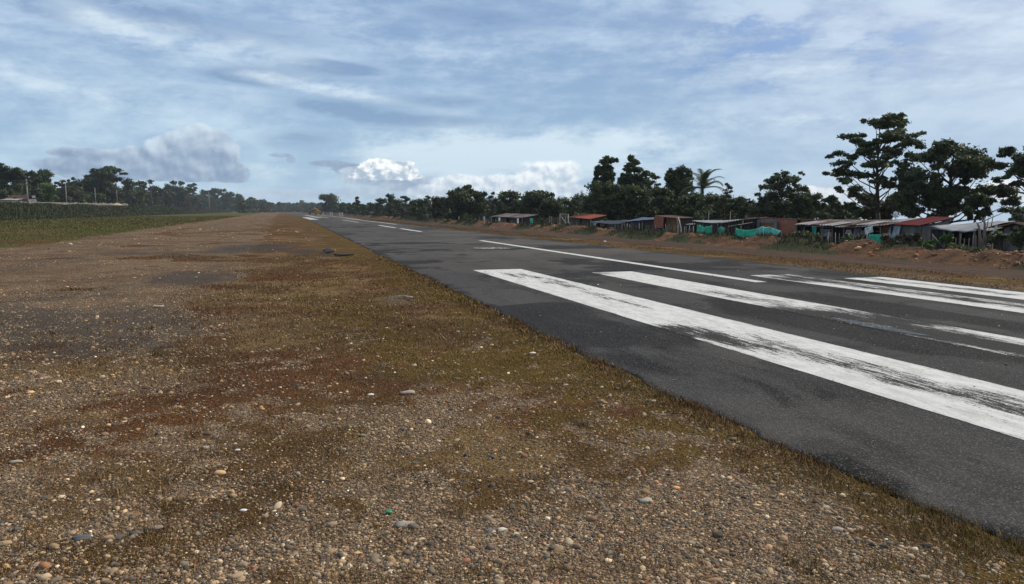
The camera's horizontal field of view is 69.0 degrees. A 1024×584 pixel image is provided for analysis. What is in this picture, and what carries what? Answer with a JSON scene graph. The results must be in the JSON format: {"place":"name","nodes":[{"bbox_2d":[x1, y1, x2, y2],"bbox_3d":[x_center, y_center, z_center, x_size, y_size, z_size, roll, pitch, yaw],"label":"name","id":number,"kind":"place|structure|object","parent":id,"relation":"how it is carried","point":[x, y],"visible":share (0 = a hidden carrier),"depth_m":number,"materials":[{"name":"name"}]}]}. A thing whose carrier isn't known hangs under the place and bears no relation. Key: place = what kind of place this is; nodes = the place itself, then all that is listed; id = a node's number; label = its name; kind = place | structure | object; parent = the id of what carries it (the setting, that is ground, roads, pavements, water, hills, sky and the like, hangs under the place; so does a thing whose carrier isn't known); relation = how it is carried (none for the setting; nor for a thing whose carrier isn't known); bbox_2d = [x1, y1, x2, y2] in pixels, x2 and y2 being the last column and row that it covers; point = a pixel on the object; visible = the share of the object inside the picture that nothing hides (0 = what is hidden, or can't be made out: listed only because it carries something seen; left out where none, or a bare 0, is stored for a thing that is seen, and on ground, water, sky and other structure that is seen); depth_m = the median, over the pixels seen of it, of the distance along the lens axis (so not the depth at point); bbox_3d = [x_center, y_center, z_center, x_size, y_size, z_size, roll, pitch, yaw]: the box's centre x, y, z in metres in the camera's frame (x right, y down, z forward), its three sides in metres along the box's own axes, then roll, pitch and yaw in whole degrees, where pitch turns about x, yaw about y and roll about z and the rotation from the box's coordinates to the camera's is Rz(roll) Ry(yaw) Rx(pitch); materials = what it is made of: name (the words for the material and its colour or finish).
{"place":"outdoors","nodes":[
{"label":"outdoors","id":0,"kind":"place"},
{"bbox_2d":[0,206,1023,583],"bbox_3d":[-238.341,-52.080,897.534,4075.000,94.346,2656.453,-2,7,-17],"label":"ground","id":1,"kind":"structure","parent":0,"point":[292,238],"depth_m":6.55,"materials":[{"name":"brown soil"}]},
{"bbox_2d":[5,195,39,201],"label":"house","id":2,"kind":"structure","parent":1,"relation":"on","point":[23,198],"depth_m":179.23,"materials":[{"name":"paint"}]},
{"bbox_2d":[0,163,45,199],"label":"tree","id":3,"kind":"object","parent":1,"relation":"on","point":[11,175],"visible":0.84,"depth_m":186.18,"materials":[{"name":"green plant"}]},
{"bbox_2d":[37,169,56,200],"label":"tree","id":4,"kind":"object","parent":1,"relation":"on","point":[46,174],"visible":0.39,"depth_m":214.18,"materials":[{"name":"green plant"}]},
{"bbox_2d":[38,182,59,201],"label":"tree","id":5,"kind":"object","parent":1,"relation":"on","point":[47,187],"visible":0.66,"depth_m":211.29,"materials":[{"name":"green plant"}]},
{"bbox_2d":[53,179,71,202],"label":"tree","id":6,"kind":"object","parent":1,"relation":"on","point":[62,185],"visible":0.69,"depth_m":231.82,"materials":[{"name":"green plant"}]},
{"bbox_2d":[1,201,127,205],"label":"wall","id":7,"kind":"structure","parent":1,"relation":"on","point":[65,203],"depth_m":214.67,"materials":[{"name":"paint"}]},
{"bbox_2d":[54,186,84,202],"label":"tree","id":8,"kind":"object","parent":1,"relation":"on","point":[74,194],"visible":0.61,"depth_m":237.21,"materials":[{"name":"green plant"}]},
{"bbox_2d":[84,192,108,202],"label":"tree","id":9,"kind":"object","parent":1,"relation":"on","point":[99,197],"visible":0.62,"depth_m":271.90,"materials":[{"name":"green plant"}]},
{"bbox_2d":[66,165,128,199],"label":"tree","id":10,"kind":"object","parent":1,"relation":"on","point":[100,180],"visible":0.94,"depth_m":286.69,"materials":[{"name":"green plant"}]},
{"bbox_2d":[105,189,124,203],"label":"tree","id":11,"kind":"object","parent":1,"relation":"on","point":[111,197],"visible":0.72,"depth_m":301.77,"materials":[{"name":"green plant"}]},
{"bbox_2d":[0,201,230,220],"bbox_3d":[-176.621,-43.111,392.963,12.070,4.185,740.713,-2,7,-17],"label":"embankment grass","id":12,"kind":"structure","parent":1,"relation":"on","point":[76,210],"depth_m":195.55,"materials":[{"name":"green plant"}]},
{"bbox_2d":[0,216,238,247],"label":"field grass","id":13,"kind":"structure","parent":1,"relation":"on","point":[164,220],"depth_m":100.49,"materials":[{"name":"green plant"}]},
{"bbox_2d":[0,185,244,208],"bbox_3d":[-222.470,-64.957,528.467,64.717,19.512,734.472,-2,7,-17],"label":"wood","id":14,"kind":"object","parent":1,"relation":"on","point":[212,198],"visible":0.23,"depth_m":645.16,"materials":[{"name":"green plant"}]},
{"bbox_2d":[119,178,138,205],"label":"tree","id":15,"kind":"object","parent":1,"relation":"on","point":[128,187],"visible":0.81,"depth_m":337.52,"materials":[{"name":"green plant"}]},
{"bbox_2d":[127,188,151,205],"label":"tree","id":16,"kind":"object","parent":1,"relation":"on","point":[141,198],"visible":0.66,"depth_m":354.34,"materials":[{"name":"green plant"}]},
{"bbox_2d":[133,180,146,206],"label":"tree","id":17,"kind":"object","parent":1,"relation":"on","point":[142,185],"visible":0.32,"depth_m":367.25,"materials":[{"name":"green plant"}]},
{"bbox_2d":[146,185,163,206],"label":"tree","id":18,"kind":"object","parent":1,"relation":"on","point":[155,193],"visible":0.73,"depth_m":411.00,"materials":[{"name":"green plant"}]},
{"bbox_2d":[158,189,175,206],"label":"tree","id":19,"kind":"object","parent":1,"relation":"on","point":[168,201],"visible":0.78,"depth_m":450.87,"materials":[{"name":"green plant"}]},
{"bbox_2d":[163,180,192,206],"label":"tree","id":20,"kind":"object","parent":1,"relation":"on","point":[181,192],"visible":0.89,"depth_m":501.64,"materials":[{"name":"green plant"}]},
{"bbox_2d":[172,195,200,207],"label":"tree","id":21,"kind":"object","parent":1,"relation":"on","point":[194,200],"visible":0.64,"depth_m":544.29,"materials":[{"name":"green plant"}]},
{"bbox_2d":[0,221,423,305],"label":"stones","id":22,"kind":"object","parent":1,"relation":"on","point":[63,281],"visible":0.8,"depth_m":25.66,"materials":[{"name":"grey stone"}]},
{"bbox_2d":[210,188,226,208],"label":"tree","id":23,"kind":"object","parent":1,"relation":"on","point":[214,191],"visible":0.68,"depth_m":709.84,"materials":[{"name":"green plant"}]},
{"bbox_2d":[221,191,237,211],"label":"tree","id":24,"kind":"object","parent":1,"relation":"on","point":[230,194],"visible":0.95,"depth_m":715.73,"materials":[{"name":"green plant"}]},
{"bbox_2d":[236,198,355,213],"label":"wood","id":25,"kind":"object","parent":1,"relation":"on","point":[253,206],"visible":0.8,"depth_m":768.42,"materials":[{"name":"green plant"}]},
{"bbox_2d":[318,193,340,213],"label":"tree","id":26,"kind":"object","parent":1,"relation":"on","point":[331,200],"visible":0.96,"depth_m":457.69,"materials":[{"name":"green plant"}]},
{"bbox_2d":[371,198,388,216],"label":"tree","id":27,"kind":"object","parent":1,"relation":"on","point":[380,208],"visible":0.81,"depth_m":232.61,"materials":[{"name":"green plant"}]},
{"bbox_2d":[385,194,394,215],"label":"tree","id":28,"kind":"object","parent":1,"relation":"on","point":[389,204],"visible":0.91,"depth_m":214.66,"materials":[{"name":"green plant"}]},
{"bbox_2d":[391,198,406,216],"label":"tree","id":29,"kind":"object","parent":1,"relation":"on","point":[396,205],"visible":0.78,"depth_m":200.97,"materials":[{"name":"green plant"}]},
{"bbox_2d":[398,196,413,216],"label":"tree","id":30,"kind":"object","parent":1,"relation":"on","point":[406,198],"visible":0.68,"depth_m":187.83,"materials":[{"name":"green plant"}]},
{"bbox_2d":[408,197,428,217],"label":"tree","id":31,"kind":"object","parent":1,"relation":"on","point":[418,205],"visible":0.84,"depth_m":159.66,"materials":[{"name":"green plant"}]},
{"bbox_2d":[426,196,453,218],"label":"tree","id":32,"kind":"object","parent":1,"relation":"on","point":[438,201],"visible":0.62,"depth_m":137.42,"materials":[{"name":"green plant"}]},
{"bbox_2d":[443,184,489,217],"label":"tree","id":33,"kind":"object","parent":1,"relation":"on","point":[473,202],"visible":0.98,"depth_m":126.41,"materials":[{"name":"green plant"}]},
{"bbox_2d":[485,192,497,219],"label":"tree","id":34,"kind":"object","parent":1,"relation":"on","point":[491,204],"visible":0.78,"depth_m":121.86,"materials":[{"name":"green plant"}]},
{"bbox_2d":[492,189,523,221],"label":"tree","id":35,"kind":"object","parent":1,"relation":"on","point":[511,196],"visible":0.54,"depth_m":117.41,"materials":[{"name":"green plant"}]},
{"bbox_2d":[0,286,1023,583],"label":"cobbles","id":36,"kind":"object","parent":1,"relation":"on","point":[238,576],"visible":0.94,"depth_m":4.37,"materials":[{"name":"gravel"}]},
{"bbox_2d":[491,213,538,224],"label":"shack","id":37,"kind":"structure","parent":1,"relation":"on","point":[512,217],"depth_m":94.76,"materials":[{"name":"metal"}]},
{"bbox_2d":[516,190,564,219],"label":"tree","id":38,"kind":"object","parent":1,"relation":"on","point":[529,202],"visible":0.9,"depth_m":107.30,"materials":[{"name":"green plant"}]},
{"bbox_2d":[563,199,581,223],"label":"tree","id":39,"kind":"object","parent":1,"relation":"on","point":[571,208],"visible":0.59,"depth_m":104.65,"materials":[{"name":"green plant"}]},
{"bbox_2d":[569,213,606,226],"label":"shack","id":40,"kind":"structure","parent":1,"relation":"on","point":[584,219],"depth_m":76.42,"materials":[{"name":"orange metal"}]},
{"bbox_2d":[577,195,601,213],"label":"tree","id":41,"kind":"object","parent":1,"relation":"on","point":[585,208],"visible":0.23,"depth_m":85.68,"materials":[{"name":"green plant"}]},
{"bbox_2d":[592,155,618,196],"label":"tree","id":42,"kind":"object","parent":1,"relation":"on","point":[605,171],"visible":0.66,"depth_m":89.35,"materials":[{"name":"green plant"}]},
{"bbox_2d":[584,179,628,227],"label":"tree","id":43,"kind":"object","parent":1,"relation":"on","point":[611,210],"visible":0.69,"depth_m":79.19,"materials":[{"name":"green plant"}]},
{"bbox_2d":[358,188,860,224],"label":"wood","id":44,"kind":"object","parent":1,"relation":"on","point":[556,220],"visible":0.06,"depth_m":136.73,"materials":[{"name":"green plant"}]},
{"bbox_2d":[592,220,627,229],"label":"shack","id":45,"kind":"structure","parent":1,"relation":"on","point":[609,223],"depth_m":66.71,"materials":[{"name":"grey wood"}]},
{"bbox_2d":[607,184,659,221],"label":"tree","id":46,"kind":"object","parent":1,"relation":"on","point":[630,195],"visible":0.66,"depth_m":77.50,"materials":[{"name":"green plant"}]},
{"bbox_2d":[617,154,655,191],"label":"tree","id":47,"kind":"object","parent":1,"relation":"on","point":[641,180],"visible":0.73,"depth_m":87.42,"materials":[{"name":"green plant"}]},
{"bbox_2d":[621,217,665,230],"bbox_3d":[11.088,-4.994,61.040,1.866,2.230,6.261,-2,7,-17],"label":"shelter","id":48,"kind":"object","parent":1,"relation":"on","point":[636,223],"visible":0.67,"depth_m":61.09,"materials":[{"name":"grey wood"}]},
{"bbox_2d":[646,173,660,206],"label":"tree","id":49,"kind":"object","parent":1,"relation":"on","point":[655,183],"visible":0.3,"depth_m":86.03,"materials":[{"name":"green plant"}]},
{"bbox_2d":[285,212,1023,547],"bbox_3d":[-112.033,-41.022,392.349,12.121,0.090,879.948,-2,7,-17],"label":"runway","id":50,"kind":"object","parent":1,"relation":"on","point":[914,463],"visible":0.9,"depth_m":9.41,"materials":[{"name":"grey asphalt"}]},
{"bbox_2d":[478,240,763,281],"bbox_3d":[2.116,-1.632,30.867,0.339,0.001,26.820,-2,7,-17],"label":"line","id":51,"kind":"object","parent":50,"relation":"on","point":[639,263],"visible":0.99,"depth_m":23.61,"materials":[{"name":"paint"}]},
{"bbox_2d":[474,269,1023,439],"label":"threshold stripe","id":52,"kind":"object","parent":50,"relation":"on","point":[992,406],"visible":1,"depth_m":8.64,"materials":[{"name":"paint"}]},
{"bbox_2d":[487,269,1019,510],"bbox_3d":[5.279,0.152,14.529,11.317,0.035,18.555,-2,7,-17],"label":"grit","id":53,"kind":"object","parent":50,"relation":"on","point":[837,358],"visible":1,"depth_m":9.29,"materials":[{"name":"gravel"}]},
{"bbox_2d":[592,271,1023,357],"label":"threshold stripe","id":54,"kind":"object","parent":50,"relation":"on","point":[1001,344],"visible":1,"depth_m":12.34,"materials":[{"name":"paint"}]},
{"bbox_2d":[830,318,929,335],"bbox_3d":[5.463,0.509,11.220,0.391,0.001,1.926,-2,7,-17],"label":"worn paint marking","id":55,"kind":"object","parent":50,"relation":"on","point":[875,326],"visible":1,"depth_m":11.15,"materials":[{"name":"paint"}]},
{"bbox_2d":[752,274,1023,312],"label":"threshold stripe","id":56,"kind":"object","parent":50,"relation":"on","point":[988,303],"visible":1,"depth_m":15.62,"materials":[{"name":"paint"}]},
{"bbox_2d":[847,277,1023,299],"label":"threshold stripe","id":57,"kind":"object","parent":50,"relation":"on","point":[978,290],"visible":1,"depth_m":16.85,"materials":[{"name":"paint"}]},
{"bbox_2d":[647,186,679,217],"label":"tree","id":58,"kind":"object","parent":1,"relation":"on","point":[660,199],"visible":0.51,"depth_m":79.65,"materials":[{"name":"green plant"}]},
{"bbox_2d":[654,215,692,233],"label":"shack","id":59,"kind":"structure","parent":1,"relation":"on","point":[671,220],"depth_m":56.37,"materials":[{"name":"brown wood"}]},
{"bbox_2d":[664,164,694,199],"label":"tree","id":60,"kind":"object","parent":1,"relation":"on","point":[675,181],"visible":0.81,"depth_m":83.95,"materials":[{"name":"green plant"}]},
{"bbox_2d":[346,217,1023,290],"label":"verge grass","id":61,"kind":"structure","parent":1,"relation":"on","point":[780,259],"depth_m":27.95,"materials":[{"name":"green plant"}]},
{"bbox_2d":[671,191,715,222],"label":"tree","id":62,"kind":"object","parent":1,"relation":"on","point":[685,207],"visible":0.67,"depth_m":77.16,"materials":[{"name":"green plant"}]},
{"bbox_2d":[679,168,726,201],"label":"palm tree","id":63,"kind":"object","parent":1,"relation":"on","point":[703,180],"visible":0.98,"depth_m":79.57,"materials":[{"name":"green plant"}]},
{"bbox_2d":[697,225,711,234],"bbox_3d":[12.779,-3.622,49.642,0.230,1.773,1.833,-2,7,-17],"label":"tarpaulin","id":64,"kind":"object","parent":1,"relation":"on","point":[707,229],"visible":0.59,"depth_m":49.40,"materials":[{"name":"teal fabric"}]},
{"bbox_2d":[697,193,729,219],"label":"tree","id":65,"kind":"object","parent":1,"relation":"on","point":[715,197],"visible":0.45,"depth_m":83.53,"materials":[{"name":"green plant"}]},
{"bbox_2d":[692,219,738,233],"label":"shack","id":66,"kind":"structure","parent":1,"relation":"on","point":[709,223],"depth_m":50.56,"materials":[{"name":"grey metal"}]},
{"bbox_2d":[717,183,734,219],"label":"tree","id":67,"kind":"object","parent":1,"relation":"on","point":[728,195],"visible":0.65,"depth_m":81.98,"materials":[{"name":"green plant"}]},
{"bbox_2d":[718,195,750,219],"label":"tree","id":68,"kind":"object","parent":1,"relation":"on","point":[739,201],"visible":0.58,"depth_m":79.76,"materials":[{"name":"green plant"}]},
{"bbox_2d":[715,217,764,232],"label":"shack","id":69,"kind":"structure","parent":1,"relation":"on","point":[743,221],"depth_m":47.51,"materials":[{"name":"grey metal"}]},
{"bbox_2d":[727,222,753,235],"bbox_3d":[14.506,-3.413,47.363,1.059,2.054,1.492,-2,7,-17],"label":"lean to","id":70,"kind":"object","parent":1,"relation":"on","point":[748,226],"visible":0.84,"depth_m":46.84,"materials":[{"name":"metal"}]},
{"bbox_2d":[735,227,758,236],"bbox_3d":[14.131,-3.087,44.984,0.239,1.720,2.328,-2,7,-17],"label":"tarpaulin","id":71,"kind":"object","parent":1,"relation":"on","point":[741,233],"visible":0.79,"depth_m":45.01,"materials":[{"name":"teal fabric"}]},
{"bbox_2d":[742,198,767,217],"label":"tree","id":72,"kind":"object","parent":1,"relation":"on","point":[749,200],"visible":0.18,"depth_m":74.29,"materials":[{"name":"green plant"}]},
{"bbox_2d":[757,226,781,236],"bbox_3d":[14.985,-2.934,43.909,0.889,1.851,2.914,-2,7,-17],"label":"tarp tent","id":73,"kind":"object","parent":1,"relation":"on","point":[763,229],"visible":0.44,"depth_m":43.95,"materials":[{"name":"teal fabric"}]},
{"bbox_2d":[747,169,824,219],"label":"tree","id":74,"kind":"object","parent":1,"relation":"on","point":[777,205],"visible":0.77,"depth_m":71.25,"materials":[{"name":"green plant"}]},
{"bbox_2d":[790,190,833,219],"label":"tree","id":75,"kind":"object","parent":1,"relation":"on","point":[812,202],"visible":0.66,"depth_m":69.75,"materials":[{"name":"green plant"}]},
{"bbox_2d":[820,194,841,218],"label":"tree","id":76,"kind":"object","parent":1,"relation":"on","point":[832,200],"visible":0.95,"depth_m":70.67,"materials":[{"name":"green plant"}]},
{"bbox_2d":[815,204,848,219],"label":"tree","id":77,"kind":"object","parent":1,"relation":"on","point":[840,216],"visible":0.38,"depth_m":74.32,"materials":[{"name":"green plant"}]},
{"bbox_2d":[794,218,927,243],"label":"shed","id":78,"kind":"structure","parent":1,"relation":"on","point":[838,226],"depth_m":40.14,"materials":[{"name":"metal"}]},
{"bbox_2d":[841,191,903,219],"bbox_3d":[29.432,-5.931,60.065,5.097,4.738,3.541,0,6,-2],"label":"tree","id":79,"kind":"object","parent":1,"relation":"on","point":[886,211],"visible":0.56,"depth_m":59.35,"materials":[{"name":"green plant"}]},
{"bbox_2d":[822,112,926,219],"bbox_3d":[27.440,-8.317,56.327,7.944,10.287,5.765,-2,7,-17],"label":"tree","id":80,"kind":"object","parent":1,"relation":"on","point":[868,149],"visible":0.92,"depth_m":55.58,"materials":[{"name":"green plant"}]},
{"bbox_2d":[875,216,954,246],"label":"house","id":81,"kind":"structure","parent":1,"relation":"on","point":[912,226],"depth_m":35.41,"materials":[{"name":"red metal"}]},
{"bbox_2d":[889,138,1021,224],"bbox_3d":[30.901,-6.755,51.944,8.187,8.139,5.615,1,6,10],"label":"tree","id":82,"kind":"object","parent":1,"relation":"on","point":[966,166],"visible":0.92,"depth_m":51.32,"materials":[{"name":"green plant"}]},
{"bbox_2d":[928,221,1015,249],"bbox_3d":[20.277,-1.990,32.998,2.362,2.340,2.361,-2,7,-17],"label":"shelter","id":83,"kind":"object","parent":1,"relation":"on","point":[966,231],"visible":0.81,"depth_m":33.41,"materials":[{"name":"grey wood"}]},
{"bbox_2d":[958,192,997,222],"bbox_3d":[31.175,-4.593,49.862,2.173,4.287,2.072,2,7,19],"label":"tree","id":84,"kind":"object","parent":1,"relation":"on","point":[970,205],"visible":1,"depth_m":49.67,"materials":[{"name":"green plant"}]},
{"bbox_2d":[973,227,1007,250],"bbox_3d":[20.206,-1.721,31.212,1.558,2.192,0.842,-2,7,-17],"label":"shelter","id":85,"kind":"object","parent":1,"relation":"on","point":[990,230],"visible":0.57,"depth_m":30.96,"materials":[{"name":"grey wood"}]},
{"bbox_2d":[987,146,1023,193],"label":"tree","id":86,"kind":"object","parent":1,"relation":"on","point":[1016,167],"visible":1,"depth_m":46.87,"materials":[{"name":"green plant"}]},
{"bbox_2d":[1007,206,1023,222],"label":"tree","id":87,"kind":"object","parent":1,"relation":"on","point":[1017,217],"visible":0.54,"depth_m":94.69,"materials":[{"name":"green plant"}]},
{"bbox_2d":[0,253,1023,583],"bbox_3d":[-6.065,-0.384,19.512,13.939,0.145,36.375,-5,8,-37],"label":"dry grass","id":88,"kind":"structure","parent":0,"point":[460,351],"depth_m":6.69,"materials":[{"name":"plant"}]},
{"bbox_2d":[0,0,1023,224],"label":"sky","id":89,"kind":"structure","parent":0,"point":[275,101],"materials":[{"name":"blue"}]},
{"bbox_2d":[321,214,1023,279],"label":"dirt track","id":90,"kind":"structure","parent":0,"point":[980,271],"depth_m":31.27,"materials":[{"name":"brown soil"}]},
{"bbox_2d":[327,213,1023,269],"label":"earth bank","id":91,"kind":"structure","parent":0,"point":[955,257],"depth_m":35.51,"materials":[{"name":"brown soil"}]},
{"bbox_2d":[344,214,1022,268],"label":"bank weeds","id":92,"kind":"object","parent":91,"relation":"on","point":[785,236],"visible":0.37,"depth_m":45.86,"materials":[{"name":"green plant"}]},
{"bbox_2d":[363,215,1023,267],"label":"rubble","id":93,"kind":"object","parent":91,"relation":"on","point":[935,254],"visible":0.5,"depth_m":31.93,"materials":[{"name":"stone"}]},
{"bbox_2d":[837,233,864,243],"bbox_3d":[16.692,-2.395,36.807,0.992,1.056,1.730,-2,7,-17],"label":"bush","id":94,"kind":"object","parent":91,"relation":"on","point":[849,236],"visible":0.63,"depth_m":36.66,"materials":[{"name":"green plant"}]},
{"bbox_2d":[880,234,903,245],"bbox_3d":[17.584,-2.185,34.176,0.930,1.015,1.600,-2,7,-17],"label":"bush","id":95,"kind":"object","parent":91,"relation":"on","point":[894,240],"visible":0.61,"depth_m":34.30,"materials":[{"name":"green plant"}]},
{"bbox_2d":[902,232,922,243],"bbox_3d":[17.792,-2.158,33.151,0.589,1.022,1.050,-2,7,-17],"label":"bush","id":96,"kind":"object","parent":91,"relation":"on","point":[915,237],"visible":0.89,"depth_m":33.07,"materials":[{"name":"green plant"}]},
{"bbox_2d":[916,239,936,248],"bbox_3d":[17.487,-1.827,31.445,0.630,0.848,0.970,-2,7,-17],"label":"bush","id":97,"kind":"object","parent":91,"relation":"on","point":[930,242],"visible":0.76,"depth_m":31.29,"materials":[{"name":"green plant"}]},
{"bbox_2d":[938,231,953,248],"bbox_3d":[18.346,-2.050,31.433,0.377,1.068,0.844,-1,6,-10],"label":"bush","id":98,"kind":"object","parent":91,"relation":"on","point":[948,238],"visible":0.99,"depth_m":31.37,"materials":[{"name":"green plant"}]},
{"bbox_2d":[944,243,990,251],"bbox_3d":[17.630,-1.447,28.926,1.053,0.886,2.367,0,6,0],"label":"bush","id":99,"kind":"object","parent":91,"relation":"on","point":[974,249],"visible":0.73,"depth_m":29.01,"materials":[{"name":"green plant"}]},
{"bbox_2d":[986,230,1013,251],"bbox_3d":[19.083,-1.861,28.940,0.873,1.104,1.468,-2,7,-17],"label":"bush","id":100,"kind":"object","parent":91,"relation":"on","point":[994,237],"visible":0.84,"depth_m":28.99,"materials":[{"name":"green plant"}]},
{"bbox_2d":[1011,226,1023,251],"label":"bush","id":101,"kind":"object","parent":91,"relation":"on","point":[1017,240],"visible":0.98,"depth_m":27.63,"materials":[{"name":"green plant"}]},
{"bbox_2d":[745,217,821,235],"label":"brick house","id":102,"kind":"structure","parent":0,"point":[785,225],"depth_m":45.07,"materials":[{"name":"brick"}]},
{"bbox_2d":[998,222,1023,251],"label":"house","id":103,"kind":"structure","parent":0,"point":[1011,225],"depth_m":30.30,"materials":[{"name":"grey metal"}]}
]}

